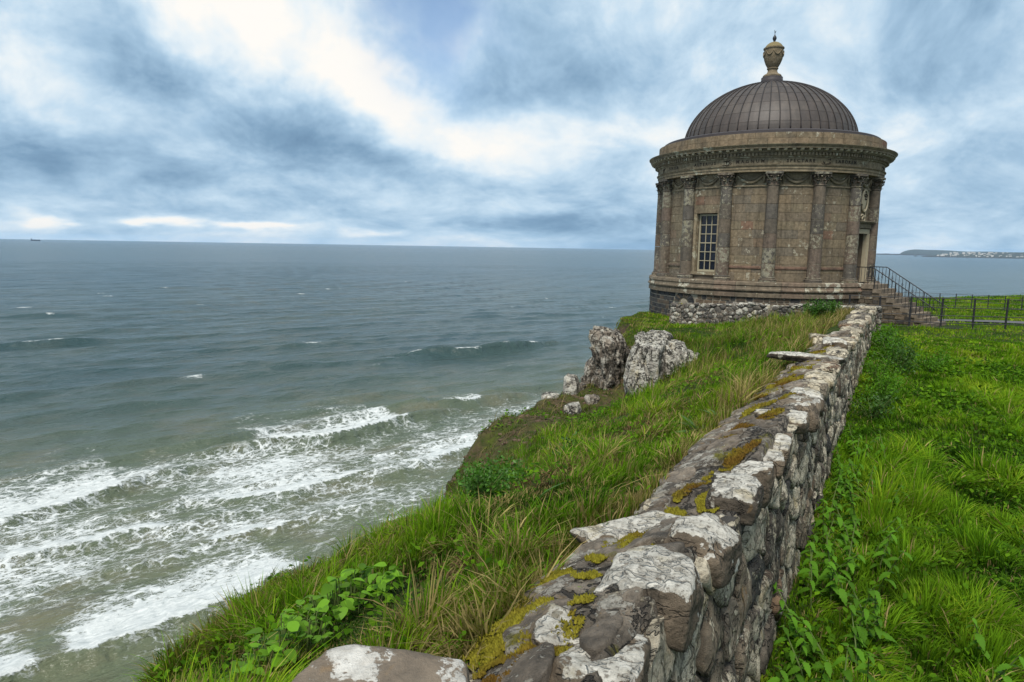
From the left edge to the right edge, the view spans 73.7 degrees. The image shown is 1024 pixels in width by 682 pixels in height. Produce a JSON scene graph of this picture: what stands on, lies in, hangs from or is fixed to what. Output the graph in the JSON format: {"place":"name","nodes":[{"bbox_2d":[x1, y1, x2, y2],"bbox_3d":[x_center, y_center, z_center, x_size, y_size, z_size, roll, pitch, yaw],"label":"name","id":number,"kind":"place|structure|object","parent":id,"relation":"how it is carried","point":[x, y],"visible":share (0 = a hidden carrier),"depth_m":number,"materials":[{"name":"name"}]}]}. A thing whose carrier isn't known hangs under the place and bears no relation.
{"place":"outdoors","nodes":[
{"label":"outdoors","id":0,"kind":"place"},
{"bbox_2d":[0,239,1023,681],"bbox_3d":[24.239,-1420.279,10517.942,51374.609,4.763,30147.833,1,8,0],"label":"sea","id":1,"kind":"structure","parent":0,"point":[200,425],"depth_m":179.75,"materials":[{"name":"liquid"}]},
{"bbox_2d":[0,0,1023,253],"label":"sky","id":2,"kind":"structure","parent":0,"point":[464,123],"materials":[{"name":"blue"}]},
{"bbox_2d":[163,296,1023,681],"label":"ground","id":3,"kind":"structure","parent":0,"point":[485,438],"depth_m":14.54,"materials":[{"name":"plant"}]},
{"bbox_2d":[220,605,333,681],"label":"leafy plant","id":4,"kind":"object","parent":3,"relation":"on","point":[298,629],"visible":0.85,"depth_m":3.57,"materials":[{"name":"green plant"}]},
{"bbox_2d":[278,562,405,631],"bbox_3d":[-0.971,1.548,4.057,0.792,0.485,0.575,5,9,24],"label":"leafy plant","id":5,"kind":"object","parent":3,"relation":"on","point":[346,604],"visible":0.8,"depth_m":3.99,"materials":[{"name":"green plant"}]},
{"bbox_2d":[110,359,781,681],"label":"bank grass","id":6,"kind":"structure","parent":3,"relation":"on","point":[470,614],"depth_m":4.47,"materials":[{"name":"plant"}]},
{"bbox_2d":[137,324,823,681],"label":"meadow herbs","id":7,"kind":"object","parent":3,"relation":"on","point":[232,646],"visible":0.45,"depth_m":4.30,"materials":[{"name":"green plant"}]},
{"bbox_2d":[453,453,519,504],"bbox_3d":[-0.206,1.232,5.777,0.564,0.499,0.710,1,8,0],"label":"shrub","id":8,"kind":"object","parent":3,"relation":"on","point":[479,480],"visible":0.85,"depth_m":5.75,"materials":[{"name":"green plant"}]},
{"bbox_2d":[456,451,536,492],"bbox_3d":[-0.193,1.290,6.637,0.868,0.476,0.806,-3,9,-25],"label":"shrub","id":9,"kind":"object","parent":3,"relation":"on","point":[516,472],"visible":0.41,"depth_m":6.61,"materials":[{"name":"green plant"}]},
{"bbox_2d":[175,310,844,675],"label":"seed stalks","id":10,"kind":"object","parent":3,"relation":"on","point":[576,428],"visible":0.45,"depth_m":6.30,"materials":[{"name":"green plant"}]},
{"bbox_2d":[444,346,630,495],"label":"earth clods","id":11,"kind":"object","parent":3,"relation":"on","point":[499,434],"visible":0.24,"depth_m":15.30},
{"bbox_2d":[532,482,564,506],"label":"dock plant","id":12,"kind":"object","parent":3,"relation":"on","point":[542,494],"visible":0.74,"depth_m":4.61,"materials":[{"name":"green plant"}]},
{"bbox_2d":[541,392,560,399],"bbox_3d":[1.097,1.610,18.430,0.658,0.380,0.525,5,9,29],"label":"boulder","id":13,"kind":"object","parent":3,"relation":"on","point":[548,395],"visible":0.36,"depth_m":18.35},
{"bbox_2d":[547,431,593,457],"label":"grass tuft","id":14,"kind":"object","parent":3,"relation":"on","point":[556,448],"visible":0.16,"depth_m":7.39,"materials":[{"name":"green plant"}]},
{"bbox_2d":[562,373,579,394],"bbox_3d":[1.603,1.379,18.598,0.493,0.955,0.485,5,9,29],"label":"boulder","id":15,"kind":"object","parent":3,"relation":"on","point":[571,383],"visible":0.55,"depth_m":18.41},
{"bbox_2d":[563,402,581,414],"bbox_3d":[1.516,1.831,16.913,0.426,0.628,0.362,5,9,29],"label":"boulder","id":16,"kind":"object","parent":3,"relation":"on","point":[572,408],"visible":0.43,"depth_m":16.77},
{"bbox_2d":[579,382,586,391],"bbox_3d":[1.895,1.312,18.653,0.250,0.344,0.254,5,9,29],"label":"boulder","id":17,"kind":"object","parent":3,"relation":"on","point":[582,384],"visible":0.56,"depth_m":18.55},
{"bbox_2d":[292,305,876,681],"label":"stone wall","id":18,"kind":"structure","parent":3,"relation":"on","point":[687,568],"depth_m":3.28,"materials":[{"name":"stone"}]},
{"bbox_2d":[584,394,599,403],"bbox_3d":[2.117,1.598,17.686,0.401,0.439,0.443,5,9,29],"label":"boulder","id":19,"kind":"object","parent":3,"relation":"on","point":[593,398],"visible":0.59,"depth_m":17.53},
{"bbox_2d":[580,326,629,389],"bbox_3d":[2.542,0.632,18.911,1.280,2.180,1.580,5,9,29],"label":"rock outcrop","id":20,"kind":"object","parent":3,"relation":"on","point":[605,363],"visible":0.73,"depth_m":18.31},
{"bbox_2d":[444,297,858,498],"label":"bank grass","id":21,"kind":"structure","parent":3,"relation":"on","point":[763,328],"depth_m":15.30,"materials":[{"name":"plant"}]},
{"bbox_2d":[623,330,698,395],"bbox_3d":[3.973,0.891,17.930,1.702,2.225,2.313,5,9,29],"label":"rock outcrop","id":22,"kind":"object","parent":3,"relation":"on","point":[652,354],"visible":0.64,"depth_m":17.38,"materials":[{"name":"stone"}]},
{"bbox_2d":[677,415,714,432],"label":"dock plant","id":23,"kind":"object","parent":3,"relation":"on","point":[692,424],"visible":0.33,"depth_m":6.39,"materials":[{"name":"green plant"}]},
{"bbox_2d":[648,30,897,315],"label":"round temple","id":24,"kind":"structure","parent":3,"relation":"on","point":[769,187],"depth_m":26.75,"materials":[{"name":"stone"}]},
{"bbox_2d":[697,214,717,271],"bbox_3d":[8.058,-4.018,28.016,0.090,2.330,0.904,-6,10,-40],"label":"window","id":25,"kind":"structure","parent":24,"relation":"in","point":[708,222],"depth_m":28.05,"materials":[{"name":"glass"}]},
{"bbox_2d":[669,302,881,330],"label":"stone wall","id":26,"kind":"structure","parent":3,"relation":"on","point":[689,313],"depth_m":25.15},
{"bbox_2d":[767,666,788,681],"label":"nettle plant","id":27,"kind":"object","parent":3,"relation":"on","point":[784,676],"visible":1,"depth_m":3.67,"materials":[{"name":"green plant"}]},
{"bbox_2d":[772,582,804,646],"bbox_3d":[1.897,1.903,4.725,0.146,0.457,0.298,-6,11,-41],"label":"nettle plant","id":28,"kind":"object","parent":3,"relation":"on","point":[782,604],"visible":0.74,"depth_m":4.71,"materials":[{"name":"green plant"}]},
{"bbox_2d":[774,625,804,680],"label":"nettle plant","id":29,"kind":"object","parent":3,"relation":"on","point":[791,653],"visible":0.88,"depth_m":4.08,"materials":[{"name":"green plant"}]},
{"bbox_2d":[782,660,810,681],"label":"nettle plant","id":30,"kind":"object","parent":3,"relation":"on","point":[805,665],"visible":0.97,"depth_m":4.00,"materials":[{"name":"green plant"}]},
{"bbox_2d":[782,628,812,677],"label":"nettle plant","id":31,"kind":"object","parent":3,"relation":"on","point":[801,640],"visible":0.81,"depth_m":4.24,"materials":[{"name":"green plant"}]},
{"bbox_2d":[784,612,816,655],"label":"nettle plant","id":32,"kind":"object","parent":3,"relation":"on","point":[795,625],"visible":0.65,"depth_m":4.57,"materials":[{"name":"green plant"}]},
{"bbox_2d":[795,540,820,608],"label":"nettle plant","id":33,"kind":"object","parent":3,"relation":"on","point":[813,563],"visible":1,"depth_m":5.23,"materials":[{"name":"green plant"}]},
{"bbox_2d":[800,535,818,586],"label":"nettle plant","id":34,"kind":"object","parent":3,"relation":"on","point":[815,571],"visible":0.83,"depth_m":5.55,"materials":[{"name":"green plant"}]},
{"bbox_2d":[799,296,835,315],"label":"shrub","id":35,"kind":"object","parent":3,"relation":"on","point":[822,305],"visible":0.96,"depth_m":21.49,"materials":[{"name":"green plant"}]},
{"bbox_2d":[798,617,837,671],"bbox_3d":[1.949,1.991,4.360,0.281,0.382,0.171,6,9,32],"label":"nettle plant","id":36,"kind":"object","parent":3,"relation":"on","point":[810,649],"visible":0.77,"depth_m":4.36,"materials":[{"name":"green plant"}]},
{"bbox_2d":[808,659,834,681],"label":"nettle plant","id":37,"kind":"object","parent":3,"relation":"on","point":[827,666],"visible":1,"depth_m":3.92,"materials":[{"name":"green plant"}]},
{"bbox_2d":[814,525,831,586],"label":"nettle plant","id":38,"kind":"object","parent":3,"relation":"on","point":[827,546],"visible":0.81,"depth_m":5.45,"materials":[{"name":"green plant"}]},
{"bbox_2d":[814,499,832,543],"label":"nettle plant","id":39,"kind":"object","parent":3,"relation":"on","point":[819,521],"visible":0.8,"depth_m":6.29,"materials":[{"name":"green plant"}]},
{"bbox_2d":[812,504,837,525],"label":"nettle plant","id":40,"kind":"object","parent":3,"relation":"on","point":[827,514],"visible":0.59,"depth_m":6.69,"materials":[{"name":"green plant"}]},
{"bbox_2d":[815,513,841,556],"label":"nettle plant","id":41,"kind":"object","parent":3,"relation":"on","point":[828,533],"visible":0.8,"depth_m":6.13,"materials":[{"name":"green plant"}]},
{"bbox_2d":[816,538,842,572],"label":"nettle plant","id":42,"kind":"object","parent":3,"relation":"on","point":[824,558],"visible":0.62,"depth_m":5.72,"materials":[{"name":"green plant"}]},
{"bbox_2d":[818,555,847,603],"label":"nettle plant","id":43,"kind":"object","parent":3,"relation":"on","point":[834,586],"visible":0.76,"depth_m":5.28,"materials":[{"name":"green plant"}]},
{"bbox_2d":[827,299,842,313],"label":"shrub","id":44,"kind":"object","parent":3,"relation":"on","point":[832,310],"visible":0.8,"depth_m":22.29,"materials":[{"name":"green plant"}]},
{"bbox_2d":[828,475,843,519],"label":"nettle plant","id":45,"kind":"object","parent":3,"relation":"on","point":[837,489],"visible":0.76,"depth_m":6.95,"materials":[{"name":"green plant"}]},
{"bbox_2d":[827,463,846,496],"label":"nettle plant","id":46,"kind":"object","parent":3,"relation":"on","point":[839,486],"visible":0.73,"depth_m":7.36,"materials":[{"name":"green plant"}]},
{"bbox_2d":[832,445,844,469],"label":"nettle plant","id":47,"kind":"object","parent":3,"relation":"on","point":[838,456],"visible":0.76,"depth_m":8.34,"materials":[{"name":"green plant"}]},
{"bbox_2d":[833,468,843,485],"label":"nettle plant","id":48,"kind":"object","parent":3,"relation":"on","point":[841,470],"visible":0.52,"depth_m":7.79,"materials":[{"name":"green plant"}]},
{"bbox_2d":[828,485,849,512],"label":"nettle plant","id":49,"kind":"object","parent":3,"relation":"on","point":[839,504],"visible":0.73,"depth_m":6.99,"materials":[{"name":"green plant"}]},
{"bbox_2d":[826,498,855,549],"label":"nettle plant","id":50,"kind":"object","parent":3,"relation":"on","point":[840,520],"visible":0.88,"depth_m":6.08,"materials":[{"name":"green plant"}]},
{"bbox_2d":[822,560,860,608],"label":"nettle plant","id":51,"kind":"object","parent":3,"relation":"on","point":[842,593],"visible":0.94,"depth_m":5.19,"materials":[{"name":"green plant"}]},
{"bbox_2d":[832,643,858,681],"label":"nettle plant","id":52,"kind":"object","parent":3,"relation":"on","point":[847,674],"visible":0.98,"depth_m":3.94,"materials":[{"name":"green plant"}]},
{"bbox_2d":[825,554,865,581],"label":"nettle plant","id":53,"kind":"object","parent":3,"relation":"on","point":[851,567],"visible":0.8,"depth_m":5.51,"materials":[{"name":"green plant"}]},
{"bbox_2d":[836,461,856,485],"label":"nettle plant","id":54,"kind":"object","parent":3,"relation":"on","point":[849,471],"visible":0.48,"depth_m":7.71,"materials":[{"name":"green plant"}]},
{"bbox_2d":[839,479,853,496],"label":"nettle plant","id":55,"kind":"object","parent":3,"relation":"on","point":[845,488],"visible":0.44,"depth_m":7.44,"materials":[{"name":"green plant"}]},
{"bbox_2d":[835,518,858,577],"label":"nettle plant","id":56,"kind":"object","parent":3,"relation":"on","point":[846,547],"visible":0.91,"depth_m":5.68,"materials":[{"name":"green plant"}]},
{"bbox_2d":[842,482,855,519],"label":"nettle plant","id":57,"kind":"object","parent":3,"relation":"on","point":[850,511],"visible":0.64,"depth_m":6.64,"materials":[{"name":"green plant"}]},
{"bbox_2d":[837,518,860,537],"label":"nettle plant","id":58,"kind":"object","parent":3,"relation":"on","point":[846,523],"visible":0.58,"depth_m":6.39,"materials":[{"name":"green plant"}]},
{"bbox_2d":[837,533,862,574],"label":"nettle plant","id":59,"kind":"object","parent":3,"relation":"on","point":[845,552],"visible":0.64,"depth_m":5.74,"materials":[{"name":"green plant"}]},
{"bbox_2d":[844,424,857,451],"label":"nettle plant","id":60,"kind":"object","parent":3,"relation":"on","point":[848,441],"visible":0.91,"depth_m":8.83,"materials":[{"name":"green plant"}]},
{"bbox_2d":[842,488,861,523],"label":"nettle plant","id":61,"kind":"object","parent":3,"relation":"on","point":[850,508],"visible":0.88,"depth_m":6.50,"materials":[{"name":"green plant"}]},
{"bbox_2d":[843,471,861,489],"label":"nettle plant","id":62,"kind":"object","parent":3,"relation":"on","point":[852,477],"visible":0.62,"depth_m":7.64,"materials":[{"name":"green plant"}]},
{"bbox_2d":[842,603,865,670],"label":"nettle plant","id":63,"kind":"object","parent":3,"relation":"on","point":[859,653],"visible":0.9,"depth_m":4.38,"materials":[{"name":"green plant"}]},
{"bbox_2d":[846,521,862,547],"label":"nettle plant","id":64,"kind":"object","parent":3,"relation":"on","point":[855,530],"visible":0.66,"depth_m":6.22,"materials":[{"name":"green plant"}]},
{"bbox_2d":[845,458,863,504],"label":"nettle plant","id":65,"kind":"object","parent":3,"relation":"on","point":[849,466],"visible":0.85,"depth_m":7.25,"materials":[{"name":"green plant"}]},
{"bbox_2d":[842,579,869,626],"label":"nettle plant","id":66,"kind":"object","parent":3,"relation":"on","point":[855,598],"visible":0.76,"depth_m":4.86,"materials":[{"name":"green plant"}]},
{"bbox_2d":[850,434,861,465],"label":"nettle plant","id":67,"kind":"object","parent":3,"relation":"on","point":[858,449],"visible":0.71,"depth_m":8.36,"materials":[{"name":"green plant"}]},
{"bbox_2d":[852,464,863,479],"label":"nettle plant","id":68,"kind":"object","parent":3,"relation":"on","point":[858,469],"visible":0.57,"depth_m":7.79,"materials":[{"name":"green plant"}]},
{"bbox_2d":[848,624,878,663],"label":"nettle plant","id":69,"kind":"object","parent":3,"relation":"on","point":[859,644],"visible":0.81,"depth_m":4.43,"materials":[{"name":"green plant"}]},
{"bbox_2d":[847,589,880,652],"bbox_3d":[2.339,1.900,4.573,0.160,0.539,0.190,-4,9,-32],"label":"nettle plant","id":70,"kind":"object","parent":3,"relation":"on","point":[866,617],"visible":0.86,"depth_m":4.54,"materials":[{"name":"green plant"}]},
{"bbox_2d":[846,617,882,648],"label":"nettle plant","id":71,"kind":"object","parent":3,"relation":"on","point":[872,629],"visible":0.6,"depth_m":4.60,"materials":[{"name":"green plant"}]},
{"bbox_2d":[853,465,876,501],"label":"nettle plant","id":72,"kind":"object","parent":3,"relation":"on","point":[870,495],"visible":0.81,"depth_m":7.15,"materials":[{"name":"green plant"}]},
{"bbox_2d":[852,437,878,459],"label":"nettle plant","id":73,"kind":"object","parent":3,"relation":"on","point":[869,446],"visible":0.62,"depth_m":8.52,"materials":[{"name":"green plant"}]},
{"bbox_2d":[859,443,872,460],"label":"nettle plant","id":74,"kind":"object","parent":3,"relation":"on","point":[867,453],"visible":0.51,"depth_m":8.32,"materials":[{"name":"green plant"}]},
{"bbox_2d":[854,654,880,681],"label":"nettle plant","id":75,"kind":"object","parent":3,"relation":"on","point":[864,666],"visible":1,"depth_m":3.81,"materials":[{"name":"green plant"}]},
{"bbox_2d":[863,597,886,626],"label":"nettle plant","id":76,"kind":"object","parent":3,"relation":"on","point":[878,608],"visible":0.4,"depth_m":4.94,"materials":[{"name":"green plant"}]},
{"bbox_2d":[847,388,904,419],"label":"weed clump","id":77,"kind":"object","parent":3,"relation":"on","point":[877,407],"visible":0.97,"depth_m":10.90,"materials":[{"name":"green plant"}]},
{"bbox_2d":[874,431,884,462],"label":"nettle plant","id":78,"kind":"object","parent":3,"relation":"on","point":[878,452],"visible":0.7,"depth_m":8.38,"materials":[{"name":"green plant"}]},
{"bbox_2d":[862,590,897,646],"bbox_3d":[2.461,1.906,4.612,0.282,0.536,0.157,-3,9,-29],"label":"nettle plant","id":79,"kind":"object","parent":3,"relation":"on","point":[878,631],"visible":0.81,"depth_m":4.59,"materials":[{"name":"green plant"}]},
{"bbox_2d":[869,533,896,568],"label":"nettle plant","id":80,"kind":"object","parent":3,"relation":"on","point":[878,553],"visible":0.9,"depth_m":5.72,"materials":[{"name":"green plant"}]},
{"bbox_2d":[866,524,903,555],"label":"nettle plant","id":81,"kind":"object","parent":3,"relation":"on","point":[883,543],"visible":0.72,"depth_m":5.88,"materials":[{"name":"green plant"}]},
{"bbox_2d":[869,516,900,548],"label":"nettle plant","id":82,"kind":"object","parent":3,"relation":"on","point":[894,518],"visible":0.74,"depth_m":6.22,"materials":[{"name":"green plant"}]},
{"bbox_2d":[862,352,908,385],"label":"weed clump","id":83,"kind":"object","parent":3,"relation":"on","point":[873,369],"visible":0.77,"depth_m":13.54,"materials":[{"name":"green plant"}]},
{"bbox_2d":[863,367,909,402],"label":"weed clump","id":84,"kind":"object","parent":3,"relation":"on","point":[884,385],"visible":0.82,"depth_m":11.98,"materials":[{"name":"green plant"}]},
{"bbox_2d":[875,322,899,335],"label":"weed clump","id":85,"kind":"object","parent":3,"relation":"on","point":[887,330],"visible":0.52,"depth_m":21.30,"materials":[{"name":"green plant"}]},
{"bbox_2d":[870,326,906,344],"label":"weed clump","id":86,"kind":"object","parent":3,"relation":"on","point":[874,335],"visible":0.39,"depth_m":19.78,"materials":[{"name":"green plant"}]},
{"bbox_2d":[868,329,910,349],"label":"weed clump","id":87,"kind":"object","parent":3,"relation":"on","point":[884,339],"visible":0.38,"depth_m":18.20,"materials":[{"name":"green plant"}]},
{"bbox_2d":[866,332,914,360],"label":"weed clump","id":88,"kind":"object","parent":3,"relation":"on","point":[890,347],"visible":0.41,"depth_m":16.80,"materials":[{"name":"green plant"}]},
{"bbox_2d":[760,425,1023,681],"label":"lawn grass","id":89,"kind":"structure","parent":3,"relation":"on","point":[910,460],"depth_m":5.87,"materials":[{"name":"plant"}]},
{"bbox_2d":[871,550,912,596],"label":"nettle plant","id":90,"kind":"object","parent":3,"relation":"on","point":[883,575],"visible":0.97,"depth_m":5.26,"materials":[{"name":"green plant"}]},
{"bbox_2d":[884,485,903,510],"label":"nettle plant","id":91,"kind":"object","parent":3,"relation":"on","point":[898,500],"visible":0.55,"depth_m":6.91,"materials":[{"name":"green plant"}]},
{"bbox_2d":[766,350,1023,681],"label":"meadow herbs","id":92,"kind":"object","parent":3,"relation":"on","point":[831,639],"visible":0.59,"depth_m":6.55,"materials":[{"name":"green plant"}]},
{"bbox_2d":[869,335,926,377],"bbox_3d":[8.334,0.363,14.682,1.003,0.974,1.205,4,8,19],"label":"weed clump","id":93,"kind":"object","parent":3,"relation":"on","point":[903,360],"visible":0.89,"depth_m":14.66,"materials":[{"name":"green plant"}]},
{"bbox_2d":[857,283,945,327],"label":"staircase","id":94,"kind":"structure","parent":3,"relation":"on","point":[869,290],"depth_m":26.13,"materials":[{"name":"stone"}]},
{"bbox_2d":[857,266,935,321],"bbox_3d":[14.502,-1.781,25.984,0.043,2.006,3.026,-6,10,-40],"label":"stair handrail","id":95,"kind":"object","parent":94,"relation":"on","point":[898,295],"visible":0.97,"depth_m":25.89,"materials":[{"name":"black metal"}]},
{"bbox_2d":[869,266,948,320],"bbox_3d":[15.525,-1.884,26.850,0.043,2.006,3.027,-6,10,-40],"label":"stair handrail","id":96,"kind":"object","parent":94,"relation":"on","point":[909,289],"visible":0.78,"depth_m":26.70,"materials":[{"name":"black metal"}]},
{"bbox_2d":[904,343,957,374],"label":"weed clump","id":97,"kind":"object","parent":3,"relation":"on","point":[938,362],"visible":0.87,"depth_m":15.33,"materials":[{"name":"green plant"}]},
{"bbox_2d":[839,333,1023,465],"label":"lawn grass","id":98,"kind":"structure","parent":3,"relation":"on","point":[1008,403],"depth_m":12.34,"materials":[{"name":"plant"}]},
{"bbox_2d":[848,295,1023,330],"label":"iron fence","id":99,"kind":"object","parent":3,"relation":"on","point":[973,316],"visible":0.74,"depth_m":24.74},
{"bbox_2d":[881,294,1023,344],"bbox_3d":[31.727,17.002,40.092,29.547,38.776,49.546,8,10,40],"label":"lawn grass","id":100,"kind":"structure","parent":3,"relation":"on","point":[1012,305],"depth_m":29.74,"materials":[{"name":"plant"}]},
{"bbox_2d":[900,292,1023,310],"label":"iron fence","id":101,"kind":"object","parent":3,"relation":"on","point":[955,301],"visible":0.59,"depth_m":36.96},
{"bbox_2d":[966,617,990,665],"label":"nettle plant","id":102,"kind":"object","parent":3,"relation":"on","point":[980,640],"visible":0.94,"depth_m":4.47,"materials":[{"name":"green plant"}]},
{"bbox_2d":[992,654,1023,681],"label":"nettle plant","id":103,"kind":"object","parent":3,"relation":"on","point":[1003,667],"visible":1,"depth_m":3.79,"materials":[{"name":"green plant"}]},
{"bbox_2d":[876,253,930,255],"bbox_3d":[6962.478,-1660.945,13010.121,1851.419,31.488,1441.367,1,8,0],"label":"spit","id":104,"kind":"structure","parent":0,"point":[904,254],"depth_m":12655.22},
{"bbox_2d":[900,249,1005,254],"bbox_3d":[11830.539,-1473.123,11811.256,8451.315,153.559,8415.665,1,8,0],"label":"hill","id":105,"kind":"structure","parent":0,"point":[931,252],"depth_m":13764.51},
{"bbox_2d":[921,252,1023,257],"bbox_3d":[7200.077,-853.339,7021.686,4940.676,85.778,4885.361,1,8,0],"label":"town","id":106,"kind":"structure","parent":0,"point":[1012,254],"depth_m":7908.30},
{"bbox_2d":[923,256,1023,258],"bbox_3d":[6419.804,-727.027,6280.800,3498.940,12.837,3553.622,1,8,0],"label":"shore rocks","id":107,"kind":"object","parent":106,"relation":"on","point":[969,257],"visible":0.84,"depth_m":7592.63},
{"bbox_2d":[937,252,1023,256],"bbox_3d":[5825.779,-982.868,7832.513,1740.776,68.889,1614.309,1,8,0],"label":"town houses","id":108,"kind":"structure","parent":106,"relation":"on","point":[956,253],"depth_m":8126.01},
{"bbox_2d":[938,319,1023,323],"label":"path","id":109,"kind":"structure","parent":0,"point":[1021,322],"depth_m":27.66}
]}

